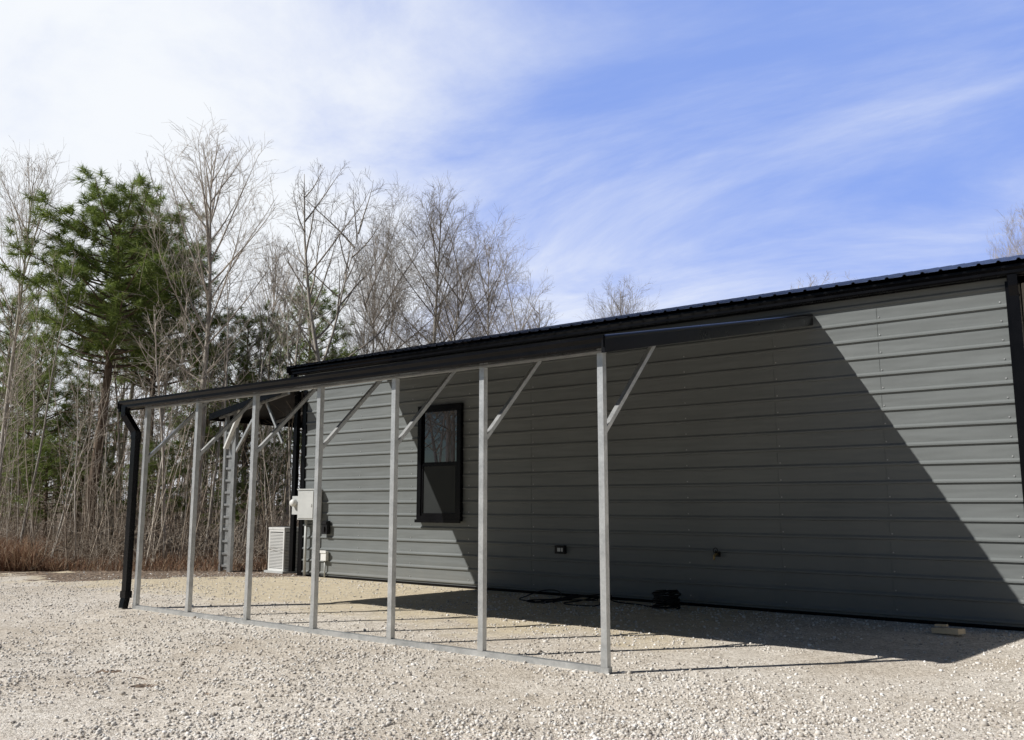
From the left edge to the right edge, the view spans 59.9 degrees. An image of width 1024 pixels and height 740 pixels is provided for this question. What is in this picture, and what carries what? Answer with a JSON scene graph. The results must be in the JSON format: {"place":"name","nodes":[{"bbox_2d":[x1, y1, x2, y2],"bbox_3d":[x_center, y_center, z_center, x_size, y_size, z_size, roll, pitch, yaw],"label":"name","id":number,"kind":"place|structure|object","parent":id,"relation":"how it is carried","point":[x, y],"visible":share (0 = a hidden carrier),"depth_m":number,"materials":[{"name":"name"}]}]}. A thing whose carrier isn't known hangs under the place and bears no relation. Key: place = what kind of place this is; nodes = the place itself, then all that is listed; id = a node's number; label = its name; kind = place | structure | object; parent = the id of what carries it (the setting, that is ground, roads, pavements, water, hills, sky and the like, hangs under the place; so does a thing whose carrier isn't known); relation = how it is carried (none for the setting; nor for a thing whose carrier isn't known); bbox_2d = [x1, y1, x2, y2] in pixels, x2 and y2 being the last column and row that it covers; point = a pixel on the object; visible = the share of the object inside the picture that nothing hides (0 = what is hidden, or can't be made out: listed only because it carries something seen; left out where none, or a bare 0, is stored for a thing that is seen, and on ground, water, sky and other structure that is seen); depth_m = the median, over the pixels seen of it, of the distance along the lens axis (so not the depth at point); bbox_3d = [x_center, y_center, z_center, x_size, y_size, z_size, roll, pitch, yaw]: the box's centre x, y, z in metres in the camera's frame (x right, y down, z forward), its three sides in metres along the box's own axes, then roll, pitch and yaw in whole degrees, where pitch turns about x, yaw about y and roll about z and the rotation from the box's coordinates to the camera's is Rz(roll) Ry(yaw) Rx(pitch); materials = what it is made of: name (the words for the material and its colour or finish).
{"place":"outdoors","nodes":[
{"label":"outdoors","id":0,"kind":"place"},
{"bbox_2d":[0,505,310,696],"bbox_3d":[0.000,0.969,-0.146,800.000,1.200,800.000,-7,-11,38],"label":"ground","id":1,"kind":"structure","parent":0,"point":[89,574],"depth_m":19.98,"materials":[{"name":"brown plant"}]},
{"bbox_2d":[0,461,18,516],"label":"slender tree","id":2,"kind":"object","parent":1,"relation":"on","point":[8,493],"visible":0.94,"depth_m":22.78,"materials":[{"name":"grey plant"}]},
{"bbox_2d":[0,319,25,426],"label":"slender tree","id":3,"kind":"object","parent":1,"relation":"on","point":[4,351],"visible":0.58,"depth_m":26.58,"materials":[{"name":"grey plant"}]},
{"bbox_2d":[0,415,27,535],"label":"slender tree","id":4,"kind":"object","parent":1,"relation":"on","point":[13,464],"visible":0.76,"depth_m":24.89,"materials":[{"name":"grey plant"}]},
{"bbox_2d":[0,262,30,409],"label":"slender tree","id":5,"kind":"object","parent":1,"relation":"on","point":[12,330],"visible":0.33,"depth_m":31.05,"materials":[{"name":"grey plant"}]},
{"bbox_2d":[0,345,45,536],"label":"slender tree","id":6,"kind":"object","parent":1,"relation":"on","point":[17,389],"visible":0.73,"depth_m":24.98,"materials":[{"name":"grey plant"}]},
{"bbox_2d":[0,457,49,537],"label":"pine tree","id":7,"kind":"object","parent":1,"relation":"on","point":[10,495],"visible":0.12,"depth_m":28.36,"materials":[{"name":"green plant"}]},
{"bbox_2d":[0,320,50,434],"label":"slender tree","id":8,"kind":"object","parent":1,"relation":"on","point":[27,373],"visible":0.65,"depth_m":26.79,"materials":[{"name":"grey plant"}]},
{"bbox_2d":[0,355,51,478],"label":"slender tree","id":9,"kind":"object","parent":1,"relation":"on","point":[10,408],"visible":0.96,"depth_m":23.61,"materials":[{"name":"grey plant"}]},
{"bbox_2d":[0,285,76,527],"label":"pine tree","id":10,"kind":"object","parent":1,"relation":"on","point":[14,304],"visible":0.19,"depth_m":33.12,"materials":[{"name":"green plant"}]},
{"bbox_2d":[0,278,77,536],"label":"slender tree","id":11,"kind":"object","parent":1,"relation":"on","point":[34,410],"visible":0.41,"depth_m":26.86,"materials":[{"name":"grey plant"}]},
{"bbox_2d":[0,136,84,490],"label":"bare tree","id":12,"kind":"object","parent":1,"relation":"on","point":[20,291],"visible":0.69,"depth_m":25.67,"materials":[{"name":"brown plant"}]},
{"bbox_2d":[0,252,88,545],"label":"slender tree","id":13,"kind":"object","parent":1,"relation":"on","point":[37,462],"visible":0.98,"depth_m":22.98,"materials":[{"name":"brown plant"}]},
{"bbox_2d":[12,246,81,530],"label":"slender tree","id":14,"kind":"object","parent":1,"relation":"on","point":[43,355],"visible":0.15,"depth_m":30.32,"materials":[{"name":"grey plant"}]},
{"bbox_2d":[0,324,94,540],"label":"pine tree","id":15,"kind":"object","parent":1,"relation":"on","point":[44,380],"visible":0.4,"depth_m":28.01,"materials":[{"name":"green plant"}]},
{"bbox_2d":[2,430,104,553],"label":"pine tree","id":16,"kind":"object","parent":1,"relation":"on","point":[45,481],"visible":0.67,"depth_m":25.75,"materials":[{"name":"green plant"}]},
{"bbox_2d":[30,411,76,535],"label":"slender tree","id":17,"kind":"object","parent":1,"relation":"on","point":[55,479],"visible":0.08,"depth_m":31.02,"materials":[{"name":"grey plant"}]},
{"bbox_2d":[51,384,108,556],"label":"slender tree","id":18,"kind":"object","parent":1,"relation":"on","point":[61,520],"visible":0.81,"depth_m":23.46,"materials":[{"name":"grey plant"}]},
{"bbox_2d":[21,371,141,544],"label":"pine tree","id":19,"kind":"object","parent":1,"relation":"on","point":[78,382],"visible":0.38,"depth_m":28.79,"materials":[{"name":"green plant"}]},
{"bbox_2d":[59,335,103,546],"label":"slender tree","id":20,"kind":"object","parent":1,"relation":"on","point":[80,415],"visible":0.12,"depth_m":30.55,"materials":[{"name":"grey plant"}]},
{"bbox_2d":[58,350,111,559],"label":"slender tree","id":21,"kind":"object","parent":1,"relation":"on","point":[75,463],"visible":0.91,"depth_m":23.22,"materials":[{"name":"grey plant"}]},
{"bbox_2d":[74,406,100,506],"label":"slender tree","id":22,"kind":"object","parent":1,"relation":"on","point":[85,449],"visible":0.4,"depth_m":27.85,"materials":[{"name":"grey plant"}]},
{"bbox_2d":[60,451,125,535],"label":"pine tree","id":23,"kind":"object","parent":1,"relation":"on","point":[112,459],"visible":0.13,"depth_m":29.75,"materials":[{"name":"green plant"}]},
{"bbox_2d":[68,388,117,463],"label":"slender tree","id":24,"kind":"object","parent":1,"relation":"on","point":[93,422],"visible":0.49,"depth_m":28.16,"materials":[{"name":"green plant"}]},
{"bbox_2d":[64,288,124,468],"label":"slender tree","id":25,"kind":"object","parent":1,"relation":"on","point":[92,389],"visible":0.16,"depth_m":29.57,"materials":[{"name":"grey plant"}]},
{"bbox_2d":[78,317,132,543],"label":"slender tree","id":26,"kind":"object","parent":1,"relation":"on","point":[100,507],"visible":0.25,"depth_m":26.97,"materials":[{"name":"grey plant"}]},
{"bbox_2d":[91,365,131,549],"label":"slender tree","id":27,"kind":"object","parent":1,"relation":"on","point":[104,450],"visible":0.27,"depth_m":27.80,"materials":[{"name":"grey plant"}]},
{"bbox_2d":[0,162,224,555],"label":"pine tree","id":28,"kind":"object","parent":1,"relation":"on","point":[87,265],"visible":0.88,"depth_m":25.52,"materials":[{"name":"green plant"}]},
{"bbox_2d":[84,312,146,540],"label":"slender tree","id":29,"kind":"object","parent":1,"relation":"on","point":[113,452],"visible":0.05,"depth_m":30.50,"materials":[{"name":"grey plant"}]},
{"bbox_2d":[75,276,158,555],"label":"slender tree","id":30,"kind":"object","parent":1,"relation":"on","point":[119,451],"visible":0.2,"depth_m":27.19,"materials":[{"name":"grey plant"}]},
{"bbox_2d":[71,152,174,547],"bbox_3d":[-13.402,-0.770,30.524,4.031,13.882,2.972,-2,-9,16],"label":"bare tree","id":31,"kind":"object","parent":1,"relation":"on","point":[125,427],"visible":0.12,"depth_m":30.59,"materials":[{"name":"grey plant"}]},
{"bbox_2d":[91,300,161,531],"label":"slender tree","id":32,"kind":"object","parent":1,"relation":"on","point":[123,396],"visible":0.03,"depth_m":33.58,"materials":[{"name":"grey plant"}]},
{"bbox_2d":[0,531,267,571],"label":"dry grass","id":33,"kind":"structure","parent":1,"relation":"on","point":[17,554],"depth_m":20.89,"materials":[{"name":"brown plant"}]},
{"bbox_2d":[116,381,155,473],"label":"slender tree","id":34,"kind":"object","parent":1,"relation":"on","point":[142,395],"visible":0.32,"depth_m":27.00,"materials":[{"name":"grey plant"}]},
{"bbox_2d":[121,426,157,555],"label":"slender tree","id":35,"kind":"object","parent":1,"relation":"on","point":[139,482],"visible":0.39,"depth_m":25.65,"materials":[{"name":"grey plant"}]},
{"bbox_2d":[120,376,167,541],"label":"slender tree","id":36,"kind":"object","parent":1,"relation":"on","point":[140,444],"visible":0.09,"depth_m":31.22,"materials":[{"name":"grey plant"}]},
{"bbox_2d":[53,217,240,546],"bbox_3d":[-11.901,0.412,29.727,6.060,11.266,5.133,0,-9,2],"label":"pine tree","id":37,"kind":"object","parent":1,"relation":"on","point":[197,329],"visible":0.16,"depth_m":29.34,"materials":[{"name":"green plant"}]},
{"bbox_2d":[102,436,208,554],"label":"pine tree","id":38,"kind":"object","parent":1,"relation":"on","point":[168,474],"visible":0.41,"depth_m":26.57,"materials":[{"name":"green plant"}]},
{"bbox_2d":[136,298,182,546],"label":"slender tree","id":39,"kind":"object","parent":1,"relation":"on","point":[159,415],"visible":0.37,"depth_m":27.08,"materials":[{"name":"grey plant"}]},
{"bbox_2d":[117,343,205,558],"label":"slender tree","id":40,"kind":"object","parent":1,"relation":"on","point":[166,435],"visible":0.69,"depth_m":23.80,"materials":[{"name":"grey plant"}]},
{"bbox_2d":[112,300,223,562],"bbox_3d":[-9.169,1.716,23.471,2.352,6.979,2.657,-3,-9,20],"label":"slender tree","id":41,"kind":"object","parent":1,"relation":"on","point":[160,421],"visible":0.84,"depth_m":23.52,"materials":[{"name":"brown plant"}]},
{"bbox_2d":[151,369,191,549],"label":"slender tree","id":42,"kind":"object","parent":1,"relation":"on","point":[169,416],"visible":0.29,"depth_m":29.14,"materials":[{"name":"grey plant"}]},
{"bbox_2d":[142,250,205,522],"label":"slender tree","id":43,"kind":"object","parent":1,"relation":"on","point":[167,376],"visible":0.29,"depth_m":27.34,"materials":[{"name":"grey plant"}]},
{"bbox_2d":[178,447,192,555],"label":"slender tree","id":44,"kind":"object","parent":1,"relation":"on","point":[183,484],"visible":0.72,"depth_m":24.95,"materials":[{"name":"grey plant"}]},
{"bbox_2d":[174,412,213,530],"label":"slender tree","id":45,"kind":"object","parent":1,"relation":"on","point":[190,439],"visible":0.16,"depth_m":32.95,"materials":[{"name":"grey plant"}]},
{"bbox_2d":[157,287,231,546],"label":"slender tree","id":46,"kind":"object","parent":1,"relation":"on","point":[192,443],"visible":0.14,"depth_m":30.88,"materials":[{"name":"grey plant"}]},
{"bbox_2d":[128,342,263,539],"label":"pine tree","id":47,"kind":"object","parent":1,"relation":"on","point":[190,434],"visible":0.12,"depth_m":32.74,"materials":[{"name":"green plant"}]},
{"bbox_2d":[0,319,395,569],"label":"brush","id":48,"kind":"object","parent":1,"relation":"on","point":[171,538],"visible":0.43,"depth_m":22.85,"materials":[{"name":"brown plant"}]},
{"bbox_2d":[174,353,221,530],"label":"slender tree","id":49,"kind":"object","parent":1,"relation":"on","point":[187,436],"visible":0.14,"depth_m":30.82,"materials":[{"name":"grey plant"}]},
{"bbox_2d":[184,440,213,504],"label":"slender tree","id":50,"kind":"object","parent":1,"relation":"on","point":[203,475],"visible":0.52,"depth_m":24.69,"materials":[{"name":"grey plant"}]},
{"bbox_2d":[99,107,304,560],"bbox_3d":[-8.826,-0.864,25.117,5.480,12.592,5.645,6,-10,-33],"label":"bare tree","id":51,"kind":"object","parent":1,"relation":"on","point":[209,216],"visible":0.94,"depth_m":24.90,"materials":[{"name":"grey plant"}]},
{"bbox_2d":[179,274,224,439],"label":"slender tree","id":52,"kind":"object","parent":1,"relation":"on","point":[209,364],"visible":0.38,"depth_m":29.04,"materials":[{"name":"grey plant"}]},
{"bbox_2d":[173,334,254,559],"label":"slender tree","id":53,"kind":"object","parent":1,"relation":"on","point":[214,479],"visible":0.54,"depth_m":25.30,"materials":[{"name":"grey plant"}]},
{"bbox_2d":[168,263,269,446],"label":"slender tree","id":54,"kind":"object","parent":1,"relation":"on","point":[227,335],"visible":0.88,"depth_m":24.41,"materials":[{"name":"brown plant"}]},
{"bbox_2d":[186,463,264,546],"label":"pine tree","id":55,"kind":"object","parent":1,"relation":"on","point":[240,486],"visible":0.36,"depth_m":26.02,"materials":[{"name":"green plant"}]},
{"bbox_2d":[178,299,301,542],"bbox_3d":[-9.216,1.792,30.929,4.631,8.813,4.868,8,-12,-43],"label":"pine tree","id":56,"kind":"object","parent":1,"relation":"on","point":[236,355],"visible":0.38,"depth_m":30.70,"materials":[{"name":"green plant"}]},
{"bbox_2d":[239,439,249,540],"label":"slender tree","id":57,"kind":"object","parent":1,"relation":"on","point":[246,470],"visible":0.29,"depth_m":30.35,"materials":[{"name":"grey plant"}]},
{"bbox_2d":[233,249,293,561],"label":"slender tree","id":58,"kind":"object","parent":1,"relation":"on","point":[246,514],"visible":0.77,"depth_m":24.11,"materials":[{"name":"grey plant"}]},
{"bbox_2d":[0,322,530,535],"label":"distant wood","id":59,"kind":"object","parent":1,"relation":"on","point":[190,486],"visible":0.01,"depth_m":41.23,"materials":[{"name":"brown plant"}]},
{"bbox_2d":[247,425,286,554],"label":"slender tree","id":60,"kind":"object","parent":1,"relation":"on","point":[265,474],"visible":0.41,"depth_m":23.25,"materials":[{"name":"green plant"}]},
{"bbox_2d":[239,314,294,546],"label":"slender tree","id":61,"kind":"object","parent":1,"relation":"on","point":[280,347],"visible":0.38,"depth_m":29.90,"materials":[{"name":"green plant"}]},
{"bbox_2d":[237,433,300,552],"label":"pine tree","id":62,"kind":"object","parent":1,"relation":"on","point":[270,467],"visible":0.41,"depth_m":27.75,"materials":[{"name":"green plant"}]},
{"bbox_2d":[240,298,298,381],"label":"slender tree","id":63,"kind":"object","parent":1,"relation":"on","point":[261,347],"visible":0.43,"depth_m":30.46,"materials":[{"name":"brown plant"}]},
{"bbox_2d":[256,425,290,526],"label":"slender tree","id":64,"kind":"object","parent":1,"relation":"on","point":[274,443],"visible":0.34,"depth_m":23.61,"materials":[{"name":"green plant"}]},
{"bbox_2d":[229,222,324,524],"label":"bare tree","id":65,"kind":"object","parent":1,"relation":"on","point":[273,292],"visible":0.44,"depth_m":33.80,"materials":[{"name":"brown plant"}]},
{"bbox_2d":[264,526,297,573],"bbox_3d":[-5.228,4.131,20.459,0.680,1.050,0.620,-7,-11,38],"label":"heat pump","id":66,"kind":"object","parent":1,"relation":"on","point":[279,539],"visible":0.75,"depth_m":20.24,"materials":[{"name":"white metal"}]},
{"bbox_2d":[231,238,343,524],"bbox_3d":[-8.201,0.700,32.584,3.842,11.439,4.259,1,-9,-7],"label":"slender tree","id":67,"kind":"object","parent":1,"relation":"on","point":[291,363],"visible":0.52,"depth_m":32.98,"materials":[{"name":"brown plant"}]},
{"bbox_2d":[237,305,337,525],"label":"slender tree","id":68,"kind":"object","parent":1,"relation":"on","point":[291,437],"visible":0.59,"depth_m":26.78,"materials":[{"name":"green plant"}]},
{"bbox_2d":[273,258,321,525],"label":"slender tree","id":69,"kind":"object","parent":1,"relation":"on","point":[289,427],"visible":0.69,"depth_m":23.24,"materials":[{"name":"brown plant"}]},
{"bbox_2d":[256,273,361,480],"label":"bare tree","id":70,"kind":"object","parent":1,"relation":"on","point":[322,340],"visible":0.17,"depth_m":36.52,"materials":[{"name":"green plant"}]},
{"bbox_2d":[266,159,424,361],"bbox_3d":[-5.673,-0.639,29.357,5.518,13.303,4.069,0,-9,2],"label":"bare tree","id":71,"kind":"object","parent":1,"relation":"on","point":[311,308],"visible":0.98,"depth_m":29.42,"materials":[{"name":"grey plant"}]},
{"bbox_2d":[329,208,427,359],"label":"bare tree","id":72,"kind":"object","parent":1,"relation":"on","point":[362,304],"visible":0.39,"depth_m":37.63,"materials":[{"name":"brown plant"}]},
{"bbox_2d":[321,171,537,357],"bbox_3d":[-3.254,-0.578,34.661,8.073,14.560,8.553,-7,-11,38],"label":"bare tree","id":73,"kind":"object","parent":1,"relation":"on","point":[436,326],"visible":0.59,"depth_m":34.16,"materials":[{"name":"grey plant"}]},
{"bbox_2d":[418,216,557,342],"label":"bare tree","id":74,"kind":"object","parent":1,"relation":"on","point":[495,304],"visible":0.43,"depth_m":40.65,"materials":[{"name":"grey plant"}]},
{"bbox_2d":[0,571,1023,739],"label":"gravel pad","id":75,"kind":"object","parent":1,"relation":"on","point":[887,666],"visible":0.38,"depth_m":8.71,"materials":[{"name":"beige gravel"}]},
{"bbox_2d":[209,391,302,571],"bbox_3d":[-4.505,2.865,22.306,2.711,4.106,5.435,-7,-11,38],"label":"end porch","id":76,"kind":"object","parent":75,"relation":"on","point":[272,414],"visible":0.32,"depth_m":20.80,"materials":[{"name":"grey metal"}]},
{"bbox_2d":[117,314,812,673],"bbox_3d":[-0.878,1.387,13.258,8.982,4.321,5.746,-7,-11,38],"label":"lean to","id":77,"kind":"object","parent":75,"relation":"on","point":[597,346],"visible":1,"depth_m":10.36,"materials":[{"name":"grey metal"}]},
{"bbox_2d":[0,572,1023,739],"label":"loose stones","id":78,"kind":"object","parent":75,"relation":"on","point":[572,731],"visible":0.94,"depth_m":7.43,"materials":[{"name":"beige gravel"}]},
{"bbox_2d":[519,589,676,607],"bbox_3d":[1.199,3.591,13.917,2.664,0.154,0.809,-7,-11,38],"label":"power cable","id":79,"kind":"object","parent":75,"relation":"on","point":[571,598],"visible":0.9,"depth_m":14.04,"materials":[{"name":"plastic"}]},
{"bbox_2d":[286,255,1023,630],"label":"metal building","id":80,"kind":"structure","parent":75,"relation":"on","point":[854,449],"depth_m":13.59,"materials":[{"name":"grey metal"}]},
{"bbox_2d":[289,489,322,575],"bbox_3d":[-4.528,3.539,19.338,0.780,1.885,0.303,-7,-11,38],"label":"electric panel","id":81,"kind":"object","parent":80,"relation":"attached to","point":[302,503],"visible":0.8,"depth_m":19.34,"materials":[{"name":"grey metal"}]},
{"bbox_2d":[320,550,328,577],"bbox_3d":[-4.017,4.147,18.978,0.190,0.575,0.089,-7,-11,38],"label":"covered outlet","id":82,"kind":"object","parent":80,"relation":"attached to","point":[324,555],"visible":0.96,"depth_m":18.97,"materials":[{"name":"white plastic"}]},
{"bbox_2d":[321,521,329,533],"bbox_3d":[-4.005,3.378,19.062,0.170,0.280,0.124,-7,-11,38],"label":"disconnect switch","id":83,"kind":"object","parent":80,"relation":"attached to","point":[325,527],"visible":1,"depth_m":19.02,"materials":[{"name":"plastic"}]},
{"bbox_2d":[414,403,463,522],"bbox_3d":[-1.415,1.811,17.255,1.180,2.280,0.110,-7,-11,38],"label":"window","id":84,"kind":"structure","parent":80,"relation":"in","point":[440,428],"depth_m":17.25,"materials":[{"name":"black glass"}]},
{"bbox_2d":[555,545,565,553],"bbox_3d":[0.832,3.091,15.288,0.200,0.140,0.074,-7,-11,38],"label":"wall outlet","id":85,"kind":"object","parent":80,"relation":"attached to","point":[560,549],"depth_m":15.26,"materials":[{"name":"plastic"}]},
{"bbox_2d":[713,548,720,559],"bbox_3d":[3.094,2.789,13.482,0.083,0.184,0.168,-7,-11,38],"label":"wall spigot","id":86,"kind":"object","parent":80,"relation":"attached to","point":[717,553],"depth_m":13.48,"materials":[{"name":"metal"}]},
{"bbox_2d":[651,589,680,608],"bbox_3d":[2.316,3.433,13.339,0.444,0.293,0.450,-7,-11,38],"label":"pipe coil","id":87,"kind":"object","parent":75,"relation":"on","point":[671,600],"visible":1,"depth_m":13.19,"materials":[{"name":"plastic"}]},
{"bbox_2d":[931,624,965,634],"bbox_3d":[5.239,3.126,10.691,0.144,0.108,0.410,4,-10,-26],"label":"wood offcut","id":88,"kind":"object","parent":75,"relation":"on","point":[955,631],"visible":1,"depth_m":10.64,"materials":[{"name":"wood"}]},
{"bbox_2d":[493,288,558,332],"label":"bare tree","id":89,"kind":"object","parent":1,"relation":"on","point":[539,322],"visible":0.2,"depth_m":46.09,"materials":[{"name":"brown plant"}]},
{"bbox_2d":[577,275,661,319],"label":"bare tree","id":90,"kind":"object","parent":1,"relation":"on","point":[619,305],"visible":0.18,"depth_m":50.75,"materials":[{"name":"brown plant"}]},
{"bbox_2d":[791,271,856,288],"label":"bare tree","id":91,"kind":"object","parent":1,"relation":"on","point":[816,280],"visible":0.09,"depth_m":53.35,"materials":[{"name":"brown plant"}]},
{"bbox_2d":[986,201,1023,258],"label":"bare tree","id":92,"kind":"object","parent":1,"relation":"on","point":[1017,245],"visible":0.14,"depth_m":50.12,"materials":[{"name":"brown plant"}]},
{"bbox_2d":[0,0,1023,504],"label":"sky","id":93,"kind":"structure","parent":0,"point":[701,151],"materials":[{"name":"blue"}]}
]}

